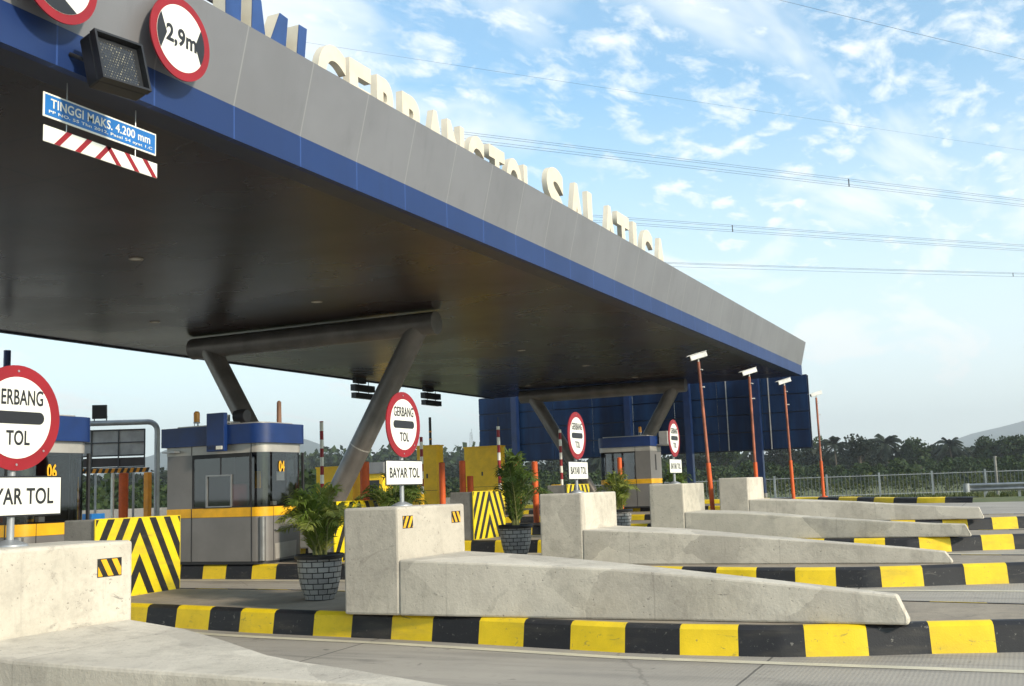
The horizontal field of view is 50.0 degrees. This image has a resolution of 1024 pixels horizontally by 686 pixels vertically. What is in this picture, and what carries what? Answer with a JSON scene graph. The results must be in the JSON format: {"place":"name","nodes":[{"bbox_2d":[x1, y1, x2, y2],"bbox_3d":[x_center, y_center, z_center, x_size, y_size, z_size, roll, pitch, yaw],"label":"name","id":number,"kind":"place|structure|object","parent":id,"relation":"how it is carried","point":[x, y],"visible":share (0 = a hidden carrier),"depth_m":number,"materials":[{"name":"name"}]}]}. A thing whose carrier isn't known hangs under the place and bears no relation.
{"place":"outdoors","nodes":[
{"label":"outdoors","id":0,"kind":"place"},
{"bbox_2d":[97,439,343,478],"bbox_3d":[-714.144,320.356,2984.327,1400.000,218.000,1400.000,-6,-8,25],"label":"mountain","id":1,"kind":"structure","parent":0,"point":[308,446],"depth_m":2810.49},
{"bbox_2d":[0,0,1023,475],"label":"sky","id":2,"kind":"structure","parent":0,"point":[926,356],"materials":[{"name":"blue"}]},
{"bbox_2d":[180,501,1023,685],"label":"road","id":3,"kind":"structure","parent":0,"point":[452,666],"depth_m":8.96,"materials":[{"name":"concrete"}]},
{"bbox_2d":[3,350,10,366],"bbox_3d":[-10.979,2.500,23.734,0.150,4.720,0.146,-6,-8,25],"label":"blue pole","id":4,"kind":"object","parent":3,"relation":"on","point":[7,358],"visible":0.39,"depth_m":23.97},
{"bbox_2d":[82,513,104,519],"bbox_3d":[-7.304,3.445,19.055,0.340,0.950,0.340,-6,-8,25],"label":"blue crate","id":5,"kind":"object","parent":3,"relation":"on","point":[98,516],"visible":0.14,"depth_m":19.01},
{"bbox_2d":[110,473,113,517],"bbox_3d":[-10.570,4.512,29.005,0.090,2.110,0.090,-6,-8,25],"label":"white post","id":6,"kind":"object","parent":3,"relation":"on","point":[112,498],"visible":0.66,"depth_m":29.03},
{"bbox_2d":[83,428,145,516],"bbox_3d":[-11.160,3.995,30.002,2.215,3.240,0.084,-2,-8,-3],"label":"framed board","id":7,"kind":"object","parent":3,"relation":"on","point":[116,442],"visible":0.64,"depth_m":30.14,"materials":[{"name":"metal"}]},
{"bbox_2d":[83,467,151,516],"bbox_3d":[-10.482,4.422,28.851,1.910,2.240,0.196,0,-8,-11],"label":"striped portal","id":8,"kind":"object","parent":3,"relation":"on","point":[147,491],"visible":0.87,"depth_m":29.02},
{"bbox_2d":[118,473,128,517],"bbox_3d":[-10.302,4.407,29.079,0.240,1.921,0.240,-6,-8,25],"label":"steel bollard","id":9,"kind":"object","parent":3,"relation":"on","point":[123,497],"visible":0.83,"depth_m":29.04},
{"bbox_2d":[90,419,159,515],"bbox_3d":[-12.720,3.858,29.532,6.220,3.493,0.150,-1,-8,-10],"label":"pipe gantry","id":10,"kind":"object","parent":3,"relation":"on","point":[154,424],"visible":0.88,"depth_m":30.07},
{"bbox_2d":[92,405,107,420],"bbox_3d":[-11.290,1.925,30.057,0.392,0.467,0.177,0,-8,-13],"label":"floodlight","id":11,"kind":"object","parent":10,"relation":"on","point":[99,411],"visible":1,"depth_m":29.99,"materials":[{"name":"black plastic"}]},
{"bbox_2d":[0,540,445,685],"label":"concrete barrier","id":12,"kind":"object","parent":3,"relation":"on","point":[65,613],"visible":1,"depth_m":6.74,"materials":[{"name":"concrete"}]},
{"bbox_2d":[0,365,61,547],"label":"toll sign","id":13,"kind":"object","parent":12,"relation":"on","point":[29,418],"visible":1,"depth_m":7.42,"materials":[{"name":"metal"}]},
{"bbox_2d":[0,0,805,548],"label":"toll canopy","id":14,"kind":"object","parent":3,"relation":"on","point":[290,210],"visible":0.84,"depth_m":18.30,"materials":[{"name":"metal"}]},
{"bbox_2d":[34,0,96,24],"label":"limit sign","id":15,"kind":"object","parent":14,"relation":"attached to","point":[71,12],"visible":1,"depth_m":9.59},
{"bbox_2d":[42,83,155,155],"bbox_3d":[-3.915,-2.057,10.487,0.028,0.615,1.410,-6,-8,25],"label":"height sign","id":16,"kind":"object","parent":14,"relation":"hanging from","point":[64,111],"visible":1,"depth_m":10.42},
{"bbox_2d":[43,124,156,178],"bbox_3d":[-3.897,-1.813,10.467,0.015,0.155,1.420,-6,-8,25],"label":"height bar","id":17,"kind":"object","parent":16,"relation":"hanging from","point":[67,140],"visible":1,"depth_m":10.40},
{"bbox_2d":[69,28,151,100],"bbox_3d":[-3.642,-2.512,9.975,0.510,0.543,0.544,-6,-8,25],"label":"lane signal","id":18,"kind":"object","parent":14,"relation":"attached to","point":[115,65],"visible":1,"depth_m":9.88,"materials":[{"name":"black plastic"}]},
{"bbox_2d":[149,0,209,81],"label":"limit sign","id":19,"kind":"object","parent":14,"relation":"attached to","point":[179,38],"visible":1,"depth_m":10.86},
{"bbox_2d":[207,0,306,56],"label":"roof emblem","id":20,"kind":"object","parent":14,"relation":"attached to","point":[273,27],"visible":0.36,"depth_m":13.29,"materials":[{"name":"metal"}]},
{"bbox_2d":[350,377,374,399],"bbox_3d":[-4.973,1.530,36.682,0.190,0.674,1.240,-6,-8,25],"label":"hanging signal","id":21,"kind":"object","parent":14,"relation":"hanging from","point":[367,389],"visible":0.94,"depth_m":36.46,"materials":[{"name":"black plastic"}]},
{"bbox_2d":[420,387,441,405],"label":"hanging signal","id":22,"kind":"object","parent":14,"relation":"hanging from","point":[425,394],"visible":1,"depth_m":40.59,"materials":[{"name":"black plastic"}]},
{"bbox_2d":[312,45,663,260],"bbox_3d":[0.589,-2.737,21.148,0.210,1.510,15.300,-6,-8,25],"label":"roof sign","id":23,"kind":"object","parent":14,"relation":"on","point":[350,70],"visible":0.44,"depth_m":18.52,"materials":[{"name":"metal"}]},
{"bbox_2d":[131,588,1023,656],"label":"toll island","id":24,"kind":"structure","parent":3,"relation":"on","point":[938,627],"depth_m":9.76,"materials":[{"name":"concrete"}]},
{"bbox_2d":[0,414,90,543],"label":"toll booth","id":25,"kind":"object","parent":24,"relation":"on","point":[63,458],"visible":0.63,"depth_m":14.75,"materials":[{"name":"blue metal"}]},
{"bbox_2d":[0,453,82,524],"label":"window","id":26,"kind":"structure","parent":25,"relation":"in","point":[69,466],"depth_m":14.77,"materials":[{"name":"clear glass"}]},
{"bbox_2d":[0,453,90,524],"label":"window frame","id":27,"kind":"structure","parent":25,"relation":"in","point":[88,463],"depth_m":15.15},
{"bbox_2d":[64,515,179,595],"bbox_3d":[-5.041,2.768,14.237,0.553,1.000,1.500,-6,-8,25],"label":"striped bulkhead","id":28,"kind":"object","parent":24,"relation":"on","point":[155,556],"visible":0.69,"depth_m":14.22,"materials":[{"name":"paint"}]},
{"bbox_2d":[275,482,363,600],"bbox_3d":[-2.188,2.296,12.795,1.078,1.337,1.318,-9,-11,43],"label":"potted palm","id":29,"kind":"object","parent":24,"relation":"on","point":[317,517],"visible":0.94,"depth_m":12.53,"materials":[{"name":"plant"}]},
{"bbox_2d":[344,503,909,624],"bbox_3d":[1.036,2.059,10.673,5.410,1.060,1.435,-6,-8,25],"label":"concrete barrier","id":30,"kind":"object","parent":24,"relation":"on","point":[416,560],"visible":1,"depth_m":10.29,"materials":[{"name":"concrete"}]},
{"bbox_2d":[385,392,422,505],"bbox_3d":[-1.206,1.147,11.911,0.230,1.230,0.770,-6,-8,25],"label":"toll sign","id":31,"kind":"object","parent":30,"relation":"on","point":[402,422],"visible":1,"depth_m":11.87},
{"bbox_2d":[505,511,649,522],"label":"toll island","id":32,"kind":"structure","parent":3,"relation":"on","point":[642,515],"depth_m":33.10,"materials":[{"name":"concrete"}]},
{"bbox_2d":[417,445,443,504],"bbox_3d":[-2.680,4.575,36.156,0.790,2.398,0.490,-6,-8,25],"label":"ticket machine","id":33,"kind":"object","parent":32,"relation":"on","point":[432,457],"visible":0.55,"depth_m":35.95,"materials":[{"name":"yellow metal"}]},
{"bbox_2d":[459,460,473,491],"bbox_3d":[-1.440,4.712,34.938,0.442,1.938,0.200,-2,-8,0],"label":"steel bollard","id":34,"kind":"object","parent":32,"relation":"on","point":[462,477],"visible":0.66,"depth_m":34.91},
{"bbox_2d":[558,430,562,484],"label":"barrier gate","id":35,"kind":"structure","parent":32,"relation":"on","point":[560,457],"depth_m":34.77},
{"bbox_2d":[738,367,757,476],"bbox_3d":[6.697,2.675,30.660,0.506,4.007,0.279,-2,-8,-1],"label":"camera pole","id":36,"kind":"object","parent":32,"relation":"on","point":[748,371],"visible":0.77,"depth_m":30.74,"materials":[{"name":"orange metal"}]},
{"bbox_2d":[180,554,1023,587],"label":"toll island","id":37,"kind":"structure","parent":3,"relation":"on","point":[963,569],"depth_m":13.79,"materials":[{"name":"concrete"}]},
{"bbox_2d":[161,412,303,564],"bbox_3d":[-4.927,2.579,19.481,2.260,2.585,1.455,-6,-8,25],"label":"toll booth","id":38,"kind":"object","parent":37,"relation":"on","point":[231,486],"visible":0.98,"depth_m":18.93,"materials":[{"name":"grey metal"}]},
{"bbox_2d":[193,411,199,425],"bbox_3d":[-5.692,1.395,19.810,0.120,0.320,0.117,-6,-8,25],"label":"beacon","id":39,"kind":"object","parent":38,"relation":"on","point":[197,417],"visible":0.9,"depth_m":19.77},
{"bbox_2d":[205,474,231,507],"bbox_3d":[-5.062,2.557,18.944,0.560,0.555,0.030,-6,-8,25],"label":"sliding window","id":40,"kind":"structure","parent":38,"relation":"in","point":[206,483],"depth_m":18.99,"materials":[{"name":"metal"}]},
{"bbox_2d":[227,409,250,423],"bbox_3d":[-4.854,1.296,19.288,0.490,0.260,0.260,-6,-8,25],"label":"roof floodlight","id":41,"kind":"object","parent":38,"relation":"on","point":[241,416],"visible":0.81,"depth_m":19.15,"materials":[{"name":"black plastic"}]},
{"bbox_2d":[194,452,298,506],"bbox_3d":[-4.658,2.435,19.435,1.540,0.930,1.170,-6,-8,25],"label":"window","id":42,"kind":"structure","parent":38,"relation":"in","point":[270,486],"depth_m":18.88,"materials":[{"name":"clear glass"}]},
{"bbox_2d":[192,452,303,508],"bbox_3d":[-4.662,2.435,19.438,1.530,0.930,1.196,-6,-8,25],"label":"window frame","id":43,"kind":"structure","parent":38,"relation":"in","point":[246,454],"depth_m":19.05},
{"bbox_2d":[277,401,281,422],"bbox_3d":[-4.135,1.241,19.476,0.090,0.430,0.088,-6,-8,25],"label":"roof post","id":44,"kind":"object","parent":38,"relation":"on","point":[279,417],"visible":0.79,"depth_m":19.45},
{"bbox_2d":[308,500,380,561],"bbox_3d":[-2.852,3.219,18.855,0.553,1.000,1.500,-6,-8,25],"label":"striped bulkhead","id":45,"kind":"object","parent":37,"relation":"on","point":[339,540],"visible":0.2,"depth_m":18.25,"materials":[{"name":"paint"}]},
{"bbox_2d":[354,472,426,506],"bbox_3d":[-2.063,2.954,18.948,1.367,1.454,1.521,0,-8,-13],"label":"potted palm","id":46,"kind":"object","parent":37,"relation":"on","point":[382,497],"visible":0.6,"depth_m":18.80,"materials":[{"name":"plant"}]},
{"bbox_2d":[493,447,552,553],"bbox_3d":[0.162,2.583,17.897,1.029,1.763,1.149,0,-8,-18],"label":"potted palm","id":47,"kind":"object","parent":37,"relation":"on","point":[515,535],"visible":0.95,"depth_m":17.65,"materials":[{"name":"plant"}]},
{"bbox_2d":[539,491,952,563],"bbox_3d":[3.254,2.563,15.567,5.600,1.019,1.486,-6,-8,25],"label":"concrete barrier","id":48,"kind":"object","parent":37,"relation":"on","point":[584,526],"visible":0.9,"depth_m":15.28,"materials":[{"name":"concrete"}]},
{"bbox_2d":[567,412,587,492],"bbox_3d":[0.947,1.638,16.442,0.230,1.205,0.770,-6,-8,25],"label":"toll sign","id":49,"kind":"object","parent":48,"relation":"on","point":[576,438],"visible":1,"depth_m":16.39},
{"bbox_2d":[180,580,1023,591],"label":"edge line","id":50,"kind":"object","parent":3,"relation":"on","point":[862,589],"visible":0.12,"depth_m":13.11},
{"bbox_2d":[196,632,1023,672],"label":"edge line","id":51,"kind":"object","parent":3,"relation":"on","point":[715,660],"visible":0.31,"depth_m":9.21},
{"bbox_2d":[505,503,719,514],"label":"toll island","id":52,"kind":"structure","parent":3,"relation":"on","point":[530,510],"depth_m":37.22,"materials":[{"name":"concrete"}]},
{"bbox_2d":[463,445,506,509],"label":"ticket machine","id":53,"kind":"object","parent":52,"relation":"on","point":[481,463],"visible":0.47,"depth_m":40.05,"materials":[{"name":"yellow metal"}]},
{"bbox_2d":[598,435,662,507],"bbox_3d":[4.038,4.401,37.428,1.920,2.410,1.250,-6,-8,25],"label":"toll booth","id":54,"kind":"object","parent":52,"relation":"on","point":[640,455],"visible":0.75,"depth_m":36.83,"materials":[{"name":"grey metal"}]},
{"bbox_2d":[601,453,634,479],"bbox_3d":[3.802,4.210,37.563,1.326,0.930,1.178,-6,-8,25],"label":"window","id":55,"kind":"structure","parent":54,"relation":"in","point":[628,464],"depth_m":37.03,"materials":[{"name":"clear glass"}]},
{"bbox_2d":[605,451,635,478],"bbox_3d":[3.660,4.138,36.992,1.090,0.930,0.031,-6,-8,25],"label":"window frame","id":56,"kind":"structure","parent":54,"relation":"in","point":[628,451],"depth_m":37.00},
{"bbox_2d":[656,431,668,445],"bbox_3d":[5.264,3.262,37.541,0.420,0.475,0.900,-6,-8,25],"label":"air conditioner","id":57,"kind":"object","parent":54,"relation":"on","point":[663,438],"visible":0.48,"depth_m":37.22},
{"bbox_2d":[776,377,794,498],"bbox_3d":[8.847,3.117,35.305,0.506,4.035,0.279,-2,-8,-1],"label":"camera pole","id":58,"kind":"object","parent":52,"relation":"on","point":[782,381],"visible":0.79,"depth_m":35.31,"materials":[{"name":"orange metal"}]},
{"bbox_2d":[300,529,1023,553],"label":"toll island","id":59,"kind":"structure","parent":3,"relation":"on","point":[1001,539],"depth_m":18.19,"materials":[{"name":"concrete"}]},
{"bbox_2d":[320,421,323,487],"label":"barrier gate","id":60,"kind":"structure","parent":59,"relation":"on","point":[321,456],"depth_m":26.33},
{"bbox_2d":[450,490,505,540],"bbox_3d":[-0.717,3.659,23.356,0.553,1.000,1.500,-6,-8,25],"label":"striped bulkhead","id":61,"kind":"object","parent":59,"relation":"on","point":[484,514],"visible":0.77,"depth_m":22.89,"materials":[{"name":"concrete"}]},
{"bbox_2d":[595,468,638,525],"bbox_3d":[2.135,3.232,22.447,0.973,1.365,0.924,-6,-8,25],"label":"potted palm","id":62,"kind":"object","parent":59,"relation":"on","point":[618,483],"visible":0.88,"depth_m":22.34,"materials":[{"name":"plant"}]},
{"bbox_2d":[649,483,971,538],"bbox_3d":[5.310,2.964,19.741,5.460,1.024,1.425,-6,-8,25],"label":"concrete barrier","id":63,"kind":"object","parent":59,"relation":"on","point":[680,505],"visible":0.83,"depth_m":19.36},
{"bbox_2d":[668,420,681,483],"bbox_3d":[3.068,2.069,20.917,0.230,1.215,0.770,-6,-8,25],"label":"toll sign","id":64,"kind":"object","parent":63,"relation":"on","point":[675,465],"visible":1,"depth_m":20.86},
{"bbox_2d":[506,496,978,507],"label":"kerb","id":65,"kind":"structure","parent":3,"relation":"on","point":[966,499],"depth_m":37.66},
{"bbox_2d":[505,513,1023,534],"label":"toll island","id":66,"kind":"structure","parent":3,"relation":"on","point":[1000,521],"depth_m":22.87,"materials":[{"name":"concrete"}]},
{"bbox_2d":[315,466,359,500],"bbox_3d":[-4.984,4.461,31.698,1.290,1.778,0.540,-6,-8,25],"label":"ticket machine","id":67,"kind":"object","parent":66,"relation":"on","point":[329,474],"visible":0.18,"depth_m":31.58,"materials":[{"name":"yellow metal"}]},
{"bbox_2d":[360,461,369,499],"bbox_3d":[-4.166,4.353,31.098,0.270,1.981,0.270,-6,-8,25],"label":"steel bollard","id":68,"kind":"object","parent":66,"relation":"on","point":[364,478],"visible":0.32,"depth_m":31.06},
{"bbox_2d":[412,437,423,504],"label":"barrier gate","id":69,"kind":"structure","parent":66,"relation":"on","point":[421,458],"depth_m":31.17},
{"bbox_2d":[439,462,445,503],"bbox_3d":[-1.922,4.236,30.378,0.170,1.856,0.170,-6,-8,25],"label":"steel bollard","id":70,"kind":"object","parent":66,"relation":"on","point":[442,492],"visible":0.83,"depth_m":30.36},
{"bbox_2d":[487,426,501,490],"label":"barrier gate","id":71,"kind":"structure","parent":66,"relation":"on","point":[498,447],"depth_m":30.08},
{"bbox_2d":[532,461,539,522],"bbox_3d":[0.633,4.046,29.294,0.160,1.764,0.160,-6,-8,25],"label":"steel bollard","id":72,"kind":"object","parent":66,"relation":"on","point":[536,515],"visible":0.77,"depth_m":29.22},
{"bbox_2d":[547,484,589,493],"bbox_3d":[1.460,4.107,27.947,0.553,1.000,1.500,-6,-8,25],"label":"striped bulkhead","id":73,"kind":"object","parent":66,"relation":"on","point":[566,488],"visible":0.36,"depth_m":27.39,"materials":[{"name":"concrete"}]},
{"bbox_2d":[662,458,691,483],"bbox_3d":[3.834,3.436,25.489,0.771,1.530,0.689,-6,-8,25],"label":"potted palm","id":74,"kind":"object","parent":66,"relation":"on","point":[680,478],"visible":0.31,"depth_m":25.43,"materials":[{"name":"plant"}]},
{"bbox_2d":[686,351,714,509],"bbox_3d":[4.578,2.215,26.356,0.579,4.096,0.290,-3,-8,5],"label":"camera pole","id":75,"kind":"object","parent":66,"relation":"on","point":[699,355],"visible":0.86,"depth_m":26.40,"materials":[{"name":"orange metal"}]},
{"bbox_2d":[718,477,983,520],"bbox_3d":[7.546,3.434,24.514,5.510,1.021,1.605,-6,-8,25],"label":"concrete barrier","id":76,"kind":"object","parent":66,"relation":"on","point":[742,494],"visible":0.71,"depth_m":23.96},
{"bbox_2d":[528,553,1023,553],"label":"edge line","id":77,"kind":"object","parent":3,"relation":"on","point":[948,553],"visible":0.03,"depth_m":17.45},
{"bbox_2d":[810,390,827,496],"bbox_3d":[11.083,3.636,39.707,0.506,3.846,0.279,-2,-8,-1],"label":"camera pole","id":78,"kind":"object","parent":3,"relation":"on","point":[820,454],"visible":1,"depth_m":39.67,"materials":[{"name":"orange metal"}]},
{"bbox_2d":[306,42,1018,149],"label":"power line","id":79,"kind":"object","parent":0,"point":[642,93],"visible":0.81,"depth_m":163.86,"materials":[{"name":"metal"}]},
{"bbox_2d":[453,130,1023,206],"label":"power line","id":80,"kind":"object","parent":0,"point":[849,184],"visible":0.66,"depth_m":151.61,"materials":[{"name":"metal"}]},
{"bbox_2d":[525,480,1023,504],"bbox_3d":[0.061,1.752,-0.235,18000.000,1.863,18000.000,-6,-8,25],"label":"ground","id":81,"kind":"structure","parent":0,"point":[1001,499],"depth_m":99.76,"materials":[{"name":"green plant"}]},
{"bbox_2d":[82,468,417,509],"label":"scrub belt","id":82,"kind":"object","parent":81,"relation":"on","point":[309,481],"visible":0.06,"depth_m":84.28,"materials":[{"name":"green plant"}]},
{"bbox_2d":[82,497,506,518],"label":"median wall","id":83,"kind":"structure","parent":81,"relation":"on","point":[138,512],"depth_m":55.34,"materials":[{"name":"concrete"}]},
{"bbox_2d":[369,462,389,499],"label":"service cabin","id":84,"kind":"object","parent":81,"relation":"on","point":[376,469],"visible":0.29,"depth_m":58.92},
{"bbox_2d":[299,441,479,470],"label":"hill wood","id":85,"kind":"object","parent":81,"relation":"on","point":[311,460],"visible":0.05,"depth_m":420.45,"materials":[{"name":"green plant"}]},
{"bbox_2d":[83,440,1023,496],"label":"wood belt","id":86,"kind":"object","parent":81,"relation":"on","point":[450,472],"visible":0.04,"depth_m":225.46,"materials":[{"name":"green plant"}]},
{"bbox_2d":[84,453,1023,508],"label":"wood belt","id":87,"kind":"object","parent":81,"relation":"on","point":[966,464],"visible":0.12,"depth_m":153.11,"materials":[{"name":"green plant"}]},
{"bbox_2d":[540,460,567,476],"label":"broadleaf tree","id":88,"kind":"object","parent":81,"relation":"on","point":[551,466],"visible":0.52,"depth_m":224.22,"materials":[{"name":"green plant"}]},
{"bbox_2d":[586,458,600,472],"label":"coconut palm","id":89,"kind":"object","parent":81,"relation":"on","point":[594,462],"visible":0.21,"depth_m":222.10,"materials":[{"name":"green plant"}]},
{"bbox_2d":[669,453,711,471],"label":"broadleaf tree","id":90,"kind":"object","parent":81,"relation":"on","point":[700,464],"visible":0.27,"depth_m":217.71,"materials":[{"name":"green plant"}]},
{"bbox_2d":[705,451,741,467],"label":"broadleaf tree","id":91,"kind":"object","parent":81,"relation":"on","point":[724,458],"visible":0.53,"depth_m":209.14,"materials":[{"name":"green plant"}]},
{"bbox_2d":[445,469,1023,504],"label":"scrub belt","id":92,"kind":"object","parent":81,"relation":"on","point":[893,483],"visible":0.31,"depth_m":100.00,"materials":[{"name":"green plant"}]},
{"bbox_2d":[734,450,766,465],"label":"coconut palm","id":93,"kind":"object","parent":81,"relation":"on","point":[744,454],"visible":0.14,"depth_m":226.62,"materials":[{"name":"green plant"}]},
{"bbox_2d":[764,449,800,469],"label":"broadleaf tree","id":94,"kind":"object","parent":81,"relation":"on","point":[781,459],"visible":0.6,"depth_m":219.68,"materials":[{"name":"green plant"}]},
{"bbox_2d":[568,469,1023,498],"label":"metal fence","id":95,"kind":"object","parent":81,"relation":"on","point":[933,492],"visible":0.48,"depth_m":76.48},
{"bbox_2d":[798,436,834,466],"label":"broadleaf tree","id":96,"kind":"object","parent":81,"relation":"on","point":[815,440],"visible":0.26,"depth_m":226.27,"materials":[{"name":"green plant"}]},
{"bbox_2d":[813,436,855,465],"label":"coconut palm","id":97,"kind":"object","parent":81,"relation":"on","point":[833,443],"visible":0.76,"depth_m":213.56,"materials":[{"name":"green plant"}]},
{"bbox_2d":[840,433,881,470],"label":"broadleaf tree","id":98,"kind":"object","parent":81,"relation":"on","point":[859,447],"visible":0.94,"depth_m":202.42,"materials":[{"name":"green plant"}]},
{"bbox_2d":[867,434,904,482],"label":"coconut palm","id":99,"kind":"object","parent":81,"relation":"on","point":[888,441],"visible":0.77,"depth_m":219.88,"materials":[{"name":"green plant"}]},
{"bbox_2d":[900,436,931,468],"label":"broadleaf tree","id":100,"kind":"object","parent":81,"relation":"on","point":[916,449],"visible":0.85,"depth_m":214.08,"materials":[{"name":"green plant"}]},
{"bbox_2d":[932,437,969,459],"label":"coconut palm","id":101,"kind":"object","parent":81,"relation":"on","point":[953,443],"visible":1,"depth_m":217.47,"materials":[{"name":"green plant"}]},
{"bbox_2d":[973,434,1000,462],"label":"broadleaf tree","id":102,"kind":"object","parent":81,"relation":"on","point":[984,446],"visible":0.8,"depth_m":211.30,"materials":[{"name":"green plant"}]},
{"bbox_2d":[963,482,1023,496],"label":"guard rail","id":103,"kind":"object","parent":81,"relation":"on","point":[985,487],"visible":0.87,"depth_m":42.90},
{"bbox_2d":[993,456,999,494],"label":"lamp post","id":104,"kind":"object","parent":81,"relation":"on","point":[995,469],"visible":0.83,"depth_m":60.20,"materials":[{"name":"metal"}]},
{"bbox_2d":[995,434,1023,462],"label":"broadleaf tree","id":105,"kind":"object","parent":81,"relation":"on","point":[1011,445],"visible":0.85,"depth_m":207.12,"materials":[{"name":"green plant"}]},
{"bbox_2d":[595,215,1023,250],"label":"power line","id":106,"kind":"object","parent":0,"point":[812,235],"visible":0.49,"depth_m":192.97,"materials":[{"name":"metal"}]},
{"bbox_2d":[667,262,1017,276],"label":"power line","id":107,"kind":"object","parent":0,"point":[834,271],"visible":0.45,"depth_m":227.18,"materials":[{"name":"metal"}]},
{"bbox_2d":[706,489,1023,499],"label":"grass","id":108,"kind":"structure","parent":0,"point":[1009,493],"depth_m":64.79,"materials":[{"name":"green plant"}]},
{"bbox_2d":[478,374,812,500],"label":"panel wall","id":109,"kind":"structure","parent":108,"relation":"on","point":[728,425],"depth_m":45.00,"materials":[{"name":"metal"}]},
{"bbox_2d":[781,0,1023,59],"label":"power line","id":110,"kind":"object","parent":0,"point":[899,29],"visible":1,"depth_m":124.72,"materials":[{"name":"metal"}]},
{"bbox_2d":[943,421,1023,449],"bbox_3d":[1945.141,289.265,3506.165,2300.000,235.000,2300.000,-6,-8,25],"label":"mountain","id":111,"kind":"structure","parent":0,"point":[1014,429],"depth_m":3416.47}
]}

